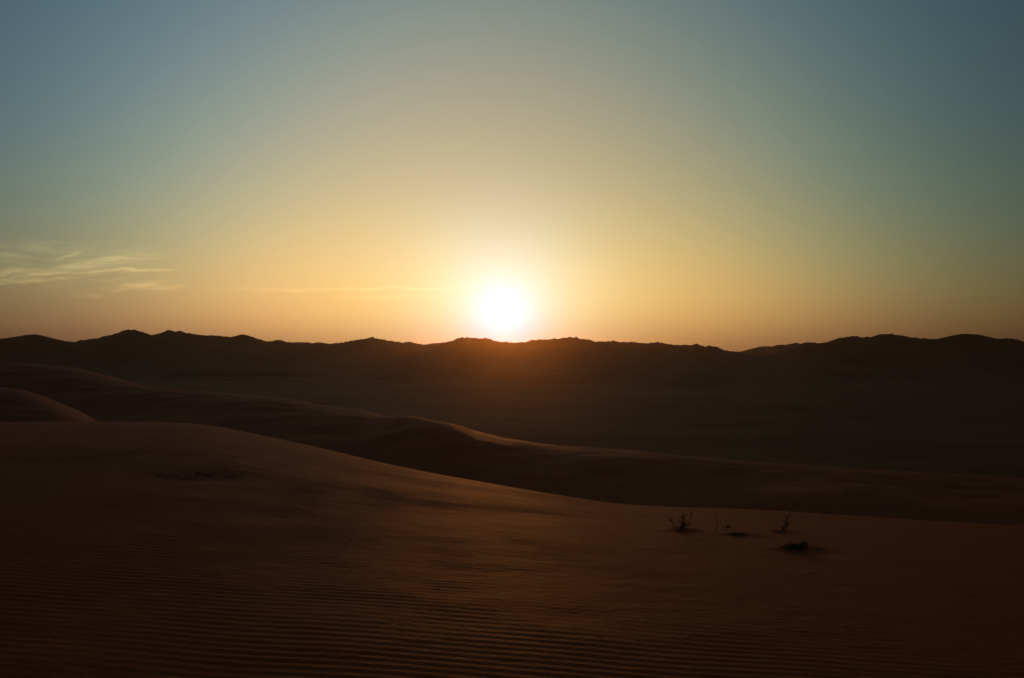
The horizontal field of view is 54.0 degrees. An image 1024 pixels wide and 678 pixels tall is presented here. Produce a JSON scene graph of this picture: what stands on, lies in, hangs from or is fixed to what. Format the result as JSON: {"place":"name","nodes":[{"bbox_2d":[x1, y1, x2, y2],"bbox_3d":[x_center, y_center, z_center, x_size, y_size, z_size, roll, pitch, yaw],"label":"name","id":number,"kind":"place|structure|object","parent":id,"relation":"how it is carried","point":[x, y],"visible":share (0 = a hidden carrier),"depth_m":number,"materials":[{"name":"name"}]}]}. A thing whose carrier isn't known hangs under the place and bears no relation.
{"place":"outdoors","nodes":[
{"label":"outdoors","id":0,"kind":"place"},
{"bbox_2d":[0,387,98,421],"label":"dune","id":1,"kind":"structure","parent":0,"point":[17,405],"depth_m":121.21,"materials":[{"name":"brown sand"}]},
{"bbox_2d":[0,422,1023,677],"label":"foreground dune","id":2,"kind":"structure","parent":0,"point":[276,558],"depth_m":7.41,"materials":[{"name":"brown sand"}]},
{"bbox_2d":[156,471,194,479],"bbox_3d":[-4.267,1.749,12.723,0.490,0.116,0.397,0,-1,0],"label":"scrub","id":3,"kind":"object","parent":2,"relation":"on","point":[174,474],"visible":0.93,"depth_m":12.72,"materials":[{"name":"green plant"}]},
{"bbox_2d":[669,510,693,531],"bbox_3d":[1.892,2.032,11.239,0.244,0.258,0.210,0,-1,-17],"label":"dry shrub","id":4,"kind":"object","parent":2,"relation":"on","point":[683,526],"visible":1,"depth_m":11.22,"materials":[{"name":"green plant"}]},
{"bbox_2d":[729,531,744,535],"bbox_3d":[2.435,2.109,10.866,0.194,0.076,0.138,0,-1,0],"label":"grass tuft","id":5,"kind":"object","parent":2,"relation":"on","point":[734,534],"visible":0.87,"depth_m":10.88,"materials":[{"name":"black plant"}]},
{"bbox_2d":[770,502,795,532],"bbox_3d":[3.094,2.016,11.319,0.356,0.364,0.166,0,-1,-24],"label":"leaning shrub","id":6,"kind":"object","parent":2,"relation":"on","point":[787,525],"visible":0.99,"depth_m":11.30,"materials":[{"name":"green plant"}]},
{"bbox_2d":[781,539,808,549],"bbox_3d":[2.648,1.931,9.404,0.269,0.107,0.193,0,-1,0],"label":"bush","id":7,"kind":"object","parent":2,"relation":"on","point":[796,545],"visible":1,"depth_m":9.38,"materials":[{"name":"black plant"}]},
{"bbox_2d":[0,361,1023,526],"bbox_3d":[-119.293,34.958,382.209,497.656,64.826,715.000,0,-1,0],"label":"dune","id":8,"kind":"structure","parent":0,"point":[629,477],"depth_m":155.93,"materials":[{"name":"brown sand"}]},
{"bbox_2d":[0,329,1023,374],"bbox_3d":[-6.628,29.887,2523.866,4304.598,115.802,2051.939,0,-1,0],"label":"dune ridge","id":9,"kind":"structure","parent":0,"point":[167,348],"depth_m":2543.03,"materials":[{"name":"brown sand"}]},
{"bbox_2d":[0,0,1023,351],"label":"sky","id":10,"kind":"structure","parent":0,"point":[730,175],"materials":[{"name":"blue"}]},
{"bbox_2d":[38,363,1023,390],"bbox_3d":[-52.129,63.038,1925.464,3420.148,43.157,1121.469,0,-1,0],"label":"dune ridge","id":11,"kind":"structure","parent":0,"point":[626,380],"depth_m":1895.48,"materials":[{"name":"brown sand"}]},
{"bbox_2d":[293,342,798,354],"bbox_3d":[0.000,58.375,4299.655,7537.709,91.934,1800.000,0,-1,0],"label":"distant dune ridge","id":12,"kind":"structure","parent":0,"point":[763,350],"depth_m":4253.55,"materials":[{"name":"brown sand"}]},
{"bbox_2d":[133,378,1023,477],"bbox_3d":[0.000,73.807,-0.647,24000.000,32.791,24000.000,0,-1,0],"label":"ground","id":13,"kind":"structure","parent":0,"point":[904,426],"depth_m":911.75,"materials":[{"name":"brown sand"}]}
]}

